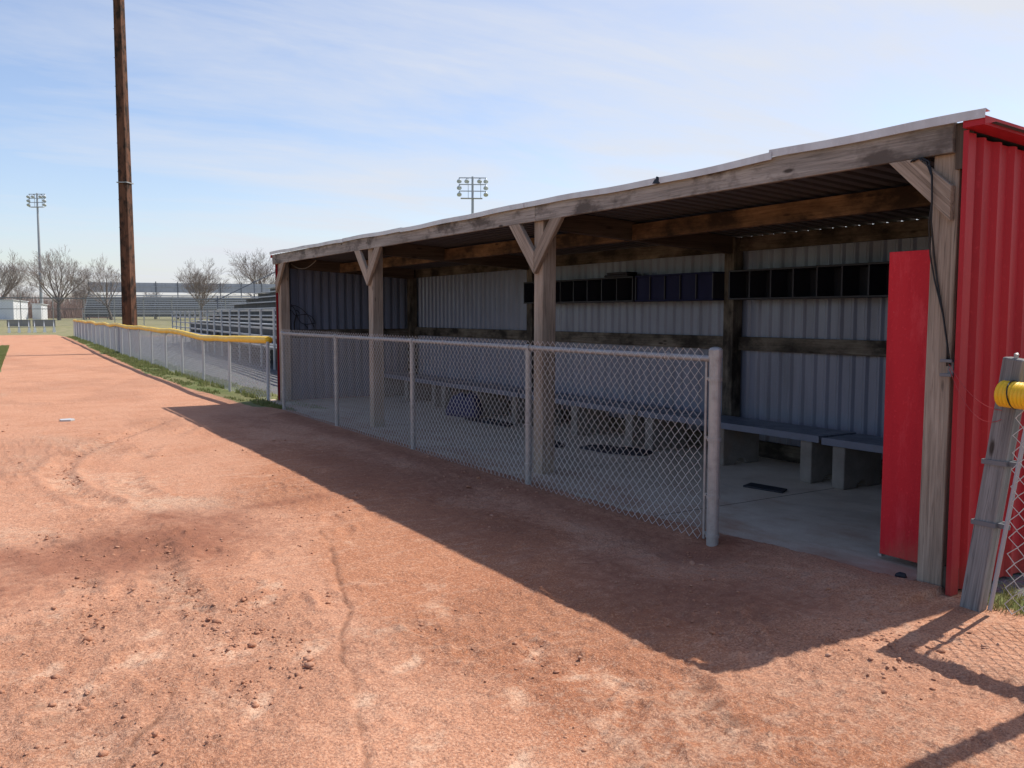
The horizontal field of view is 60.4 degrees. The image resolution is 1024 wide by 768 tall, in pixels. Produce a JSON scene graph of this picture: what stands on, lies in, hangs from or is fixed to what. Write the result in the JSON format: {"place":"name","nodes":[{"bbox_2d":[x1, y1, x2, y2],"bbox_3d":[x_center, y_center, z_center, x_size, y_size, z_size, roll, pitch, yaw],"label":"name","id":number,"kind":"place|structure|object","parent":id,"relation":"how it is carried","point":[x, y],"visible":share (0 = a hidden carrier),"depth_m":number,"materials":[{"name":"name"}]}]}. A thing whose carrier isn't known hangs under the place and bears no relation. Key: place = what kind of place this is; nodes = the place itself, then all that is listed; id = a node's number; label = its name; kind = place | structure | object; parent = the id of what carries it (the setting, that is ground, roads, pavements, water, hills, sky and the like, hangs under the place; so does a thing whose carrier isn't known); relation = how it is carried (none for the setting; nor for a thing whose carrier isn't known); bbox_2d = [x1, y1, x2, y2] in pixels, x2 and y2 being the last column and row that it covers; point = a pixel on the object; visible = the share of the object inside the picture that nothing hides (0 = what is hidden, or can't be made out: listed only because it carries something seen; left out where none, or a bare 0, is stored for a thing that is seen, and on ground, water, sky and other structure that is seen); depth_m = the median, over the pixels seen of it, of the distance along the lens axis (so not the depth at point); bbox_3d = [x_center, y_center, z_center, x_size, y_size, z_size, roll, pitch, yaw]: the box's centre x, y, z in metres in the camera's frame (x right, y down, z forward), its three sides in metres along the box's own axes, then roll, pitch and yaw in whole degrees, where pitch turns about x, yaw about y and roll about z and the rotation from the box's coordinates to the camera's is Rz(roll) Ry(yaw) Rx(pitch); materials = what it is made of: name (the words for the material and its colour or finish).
{"place":"outdoors","nodes":[
{"label":"outdoors","id":0,"kind":"place"},
{"bbox_2d":[0,345,8,369],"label":"lawn grass","id":1,"kind":"structure","parent":0,"point":[3,352],"depth_m":33.89,"materials":[{"name":"green plant"}]},
{"bbox_2d":[0,317,1023,767],"bbox_3d":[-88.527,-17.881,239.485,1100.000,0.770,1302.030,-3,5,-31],"label":"ground","id":2,"kind":"structure","parent":0,"point":[388,687],"depth_m":4.35,"materials":[{"name":"brown soil"}]},
{"bbox_2d":[0,300,28,319],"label":"storage shed","id":3,"kind":"structure","parent":2,"relation":"on","point":[9,304],"depth_m":123.47,"materials":[{"name":"white paint"}]},
{"bbox_2d":[16,305,25,319],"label":"door","id":4,"kind":"structure","parent":3,"relation":"in","point":[23,317],"depth_m":124.73,"materials":[{"name":"white paint"}]},
{"bbox_2d":[7,320,30,332],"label":"player bench","id":5,"kind":"object","parent":2,"relation":"on","point":[27,323],"visible":0.93,"depth_m":70.10,"materials":[{"name":"grey paint"}]},
{"bbox_2d":[0,278,37,300],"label":"bare tree","id":6,"kind":"object","parent":2,"relation":"on","point":[22,293],"visible":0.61,"depth_m":153.06,"materials":[{"name":"brown plant"}]},
{"bbox_2d":[0,250,38,299],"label":"bare tree","id":7,"kind":"object","parent":2,"relation":"on","point":[10,283],"visible":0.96,"depth_m":129.68,"materials":[{"name":"brown plant"}]},
{"bbox_2d":[26,193,46,303],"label":"light tower","id":8,"kind":"structure","parent":2,"relation":"on","point":[40,196],"depth_m":135.37,"materials":[{"name":"grey metal"}]},
{"bbox_2d":[31,303,47,318],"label":"storage shed","id":9,"kind":"structure","parent":2,"relation":"on","point":[41,309],"depth_m":126.66,"materials":[{"name":"white paint"}]},
{"bbox_2d":[42,307,46,318],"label":"door","id":10,"kind":"structure","parent":9,"relation":"in","point":[43,308],"depth_m":127.06,"materials":[{"name":"white paint"}]},
{"bbox_2d":[32,320,55,331],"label":"player bench","id":11,"kind":"object","parent":2,"relation":"on","point":[44,323],"visible":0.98,"depth_m":71.38,"materials":[{"name":"grey paint"}]},
{"bbox_2d":[1,291,108,318],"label":"brush","id":12,"kind":"object","parent":2,"relation":"on","point":[63,313],"visible":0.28,"depth_m":158.04,"materials":[{"name":"plant"}]},
{"bbox_2d":[15,245,106,319],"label":"bare tree","id":13,"kind":"object","parent":2,"relation":"on","point":[48,268],"visible":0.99,"depth_m":116.67,"materials":[{"name":"brown plant"}]},
{"bbox_2d":[60,418,74,421],"bbox_3d":[-6.252,0.507,12.375,0.188,0.028,0.178,-3,5,-31],"label":"rubber plate","id":14,"kind":"object","parent":2,"relation":"on","point":[66,420],"visible":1,"depth_m":12.32,"materials":[{"name":"rubber"}]},
{"bbox_2d":[70,281,94,308],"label":"bare tree","id":15,"kind":"object","parent":2,"relation":"on","point":[79,294],"visible":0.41,"depth_m":165.43,"materials":[{"name":"brown plant"}]},
{"bbox_2d":[66,251,120,319],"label":"bare tree","id":16,"kind":"object","parent":2,"relation":"on","point":[102,286],"visible":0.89,"depth_m":119.68,"materials":[{"name":"brown plant"}]},
{"bbox_2d":[0,294,246,325],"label":"tall fence","id":17,"kind":"object","parent":2,"relation":"on","point":[143,298],"visible":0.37,"depth_m":92.40,"materials":[{"name":"metal"}]},
{"bbox_2d":[113,0,138,352],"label":"light pole","id":18,"kind":"object","parent":2,"relation":"on","point":[128,279],"visible":0.91,"depth_m":32.99,"materials":[{"name":"brown wood"}]},
{"bbox_2d":[143,292,160,296],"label":"bare tree","id":19,"kind":"object","parent":2,"relation":"on","point":[153,294],"visible":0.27,"depth_m":176.49,"materials":[{"name":"brown plant"}]},
{"bbox_2d":[73,319,271,400],"bbox_3d":[-16.679,-1.938,36.603,0.369,1.259,50.119,-3,5,-30],"label":"chain link fence","id":20,"kind":"object","parent":2,"relation":"on","point":[107,335],"visible":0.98,"depth_m":21.31,"materials":[{"name":"metal"}]},
{"bbox_2d":[82,281,274,319],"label":"grandstand","id":21,"kind":"object","parent":2,"relation":"on","point":[155,287],"visible":0.1,"depth_m":132.44,"materials":[{"name":"paint"}]},
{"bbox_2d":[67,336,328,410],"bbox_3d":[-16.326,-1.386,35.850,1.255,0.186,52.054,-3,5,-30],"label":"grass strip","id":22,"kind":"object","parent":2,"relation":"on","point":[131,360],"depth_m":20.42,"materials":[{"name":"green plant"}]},
{"bbox_2d":[173,258,232,319],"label":"bare tree","id":23,"kind":"object","parent":2,"relation":"on","point":[197,285],"visible":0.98,"depth_m":119.77,"materials":[{"name":"brown plant"}]},
{"bbox_2d":[172,272,276,369],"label":"bleachers","id":24,"kind":"object","parent":2,"relation":"on","point":[252,316],"visible":0.22,"depth_m":35.82,"materials":[{"name":"metal"}]},
{"bbox_2d":[224,248,274,295],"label":"bare tree","id":25,"kind":"object","parent":2,"relation":"on","point":[258,272],"visible":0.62,"depth_m":147.68,"materials":[{"name":"brown plant"}]},
{"bbox_2d":[457,176,487,213],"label":"light tower","id":26,"kind":"structure","parent":2,"relation":"on","point":[472,191],"depth_m":103.43,"materials":[{"name":"grey metal"}]},
{"bbox_2d":[280,329,722,546],"bbox_3d":[-1.099,0.146,9.565,0.092,1.392,9.308,-3,5,-31],"label":"chain link fence","id":27,"kind":"object","parent":2,"relation":"on","point":[714,357],"visible":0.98,"depth_m":7.50,"materials":[{"name":"metal"}]},
{"bbox_2d":[0,425,1022,767],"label":"dirt clods","id":28,"kind":"object","parent":2,"relation":"on","point":[256,705],"visible":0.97,"depth_m":4.16,"materials":[{"name":"brown soil"}]},
{"bbox_2d":[960,352,1023,614],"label":"chain link fence","id":29,"kind":"object","parent":2,"relation":"on","point":[998,461],"visible":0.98,"depth_m":4.36,"materials":[{"name":"grey metal"}]},
{"bbox_2d":[949,364,1001,421],"bbox_3d":[2.347,0.047,4.468,0.003,0.274,0.348,-1,5,-17],"label":"red wire","id":30,"kind":"object","parent":29,"relation":"attached to","point":[970,393],"visible":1,"depth_m":4.51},
{"bbox_2d":[987,583,1023,615],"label":"grass tuft","id":31,"kind":"object","parent":2,"relation":"on","point":[1012,591],"visible":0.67,"depth_m":4.53,"materials":[{"name":"green plant"}]},
{"bbox_2d":[0,0,1023,314],"label":"sky","id":32,"kind":"structure","parent":0,"point":[268,126],"materials":[{"name":"blue"}]},
{"bbox_2d":[555,440,564,447],"bbox_3d":[0.407,0.656,10.020,0.254,0.049,0.644,-1,5,-14],"label":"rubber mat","id":33,"kind":"object","parent":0,"point":[559,444],"visible":0.18,"depth_m":9.75,"materials":[{"name":"black rubber"}]},
{"bbox_2d":[270,395,920,581],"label":"concrete floor","id":34,"kind":"structure","parent":0,"point":[824,518],"depth_m":7.59,"materials":[{"name":"grey concrete"}]},
{"bbox_2d":[384,372,460,407],"bbox_3d":[-1.589,0.077,14.912,0.522,0.430,2.392,-3,5,-31],"label":"bench","id":35,"kind":"object","parent":34,"relation":"on","point":[420,388],"visible":0.55,"depth_m":14.87,"materials":[{"name":"grey concrete"}]},
{"bbox_2d":[445,392,482,417],"bbox_3d":[-0.653,0.287,12.736,0.348,0.354,0.639,-4,6,-41],"label":"equipment bag","id":36,"kind":"object","parent":34,"relation":"on","point":[449,408],"visible":0.81,"depth_m":12.60,"materials":[{"name":"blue fabric"}]},
{"bbox_2d":[437,380,533,423],"bbox_3d":[-0.322,0.240,12.851,0.522,0.431,2.402,-3,5,-31],"label":"bench","id":37,"kind":"object","parent":34,"relation":"on","point":[479,389],"visible":0.47,"depth_m":12.78,"materials":[{"name":"grey concrete"}]},
{"bbox_2d":[464,418,512,426],"bbox_3d":[-0.305,0.506,11.956,0.313,0.042,1.070,-3,5,-31],"label":"rubber mat","id":38,"kind":"object","parent":34,"relation":"on","point":[492,422],"visible":0.8,"depth_m":11.86,"materials":[{"name":"black rubber"}]},
{"bbox_2d":[519,392,668,446],"bbox_3d":[0.947,0.405,10.786,0.522,0.429,2.402,-3,5,-31],"label":"bench","id":39,"kind":"object","parent":34,"relation":"on","point":[606,419],"visible":0.47,"depth_m":10.63,"materials":[{"name":"grey wood"}]},
{"bbox_2d":[579,444,652,455],"bbox_3d":[1.090,0.698,9.460,0.846,0.053,0.336,3,6,36],"label":"rubber mat","id":40,"kind":"object","parent":34,"relation":"on","point":[624,449],"visible":0.84,"depth_m":9.33,"materials":[{"name":"black rubber"}]},
{"bbox_2d":[269,108,1023,595],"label":"dugout","id":41,"kind":"object","parent":34,"relation":"on","point":[873,366],"visible":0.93,"depth_m":8.09,"materials":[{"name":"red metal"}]},
{"bbox_2d":[290,304,314,329],"bbox_3d":[-3.579,-1.121,15.071,0.451,0.488,0.103,-3,5,-31],"label":"wire tangle","id":42,"kind":"object","parent":41,"relation":"hanging from","point":[296,315],"visible":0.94,"depth_m":15.03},
{"bbox_2d":[291,260,316,268],"bbox_3d":[-3.345,-1.903,14.117,0.014,0.121,1.255,-3,5,-31],"label":"rope","id":43,"kind":"object","parent":41,"relation":"hanging from","point":[306,267],"visible":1,"depth_m":13.97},
{"bbox_2d":[524,276,634,303],"bbox_3d":[0.896,-1.207,11.450,0.245,0.300,2.410,-3,5,-31],"label":"equipment shelf","id":44,"kind":"object","parent":41,"relation":"attached to","point":[606,290],"visible":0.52,"depth_m":11.18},
{"bbox_2d":[604,272,636,277],"bbox_3d":[1.334,-1.327,10.699,0.209,0.058,0.465,-3,5,-31],"label":"folded jacket","id":45,"kind":"object","parent":44,"relation":"on","point":[618,274],"visible":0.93,"depth_m":10.58,"materials":[{"name":"black fabric"}]},
{"bbox_2d":[635,271,724,301],"bbox_3d":[1.881,-1.079,9.847,0.245,0.300,1.280,-3,5,-31],"label":"equipment shelf","id":46,"kind":"object","parent":41,"relation":"attached to","point":[702,286],"visible":0.79,"depth_m":9.67,"materials":[{"name":"wood"}]},
{"bbox_2d":[728,261,888,299],"bbox_3d":[3.271,-0.899,7.587,0.245,0.300,3.600,-3,5,-31],"label":"equipment shelf","id":47,"kind":"object","parent":41,"relation":"attached to","point":[863,280],"visible":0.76,"depth_m":8.32,"materials":[{"name":"black wood"}]},
{"bbox_2d":[878,250,929,562],"bbox_3d":[2.354,0.148,5.037,0.036,1.817,0.502,-3,5,-31],"label":"door","id":48,"kind":"structure","parent":41,"relation":"in","point":[909,271],"depth_m":5.12,"materials":[{"name":"red paint"}]},
{"bbox_2d":[910,157,950,365],"bbox_3d":[2.226,-0.656,4.722,0.067,1.111,0.316,-3,5,-31],"label":"cable","id":49,"kind":"object","parent":41,"relation":"attached to","point":[923,159],"visible":1,"depth_m":4.67,"materials":[{"name":"black rubber"}]},
{"bbox_2d":[638,408,855,482],"bbox_3d":[2.220,0.568,8.716,0.522,0.432,2.412,-3,5,-31],"label":"bench","id":50,"kind":"object","parent":34,"relation":"on","point":[739,437],"visible":0.79,"depth_m":8.57,"materials":[{"name":"grey wood"}]},
{"bbox_2d":[743,482,786,492],"bbox_3d":[2.150,0.878,7.445,0.168,0.015,0.404,-4,6,-42],"label":"rubber mat","id":51,"kind":"object","parent":34,"relation":"on","point":[765,487],"visible":1,"depth_m":7.42,"materials":[{"name":"black rubber"}]},
{"bbox_2d":[821,434,882,489],"bbox_3d":[3.416,0.723,6.770,0.522,0.434,2.112,-3,5,-31],"label":"bench","id":52,"kind":"object","parent":34,"relation":"on","point":[856,459],"visible":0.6,"depth_m":7.43,"materials":[{"name":"grey wood"}]},
{"bbox_2d":[895,572,906,577],"bbox_3d":[2.186,1.071,4.948,0.062,0.026,0.039,2,5,22],"label":"scrap","id":53,"kind":"object","parent":34,"relation":"on","point":[900,574],"visible":1,"depth_m":4.94,"materials":[{"name":"black rubber"}]}
]}

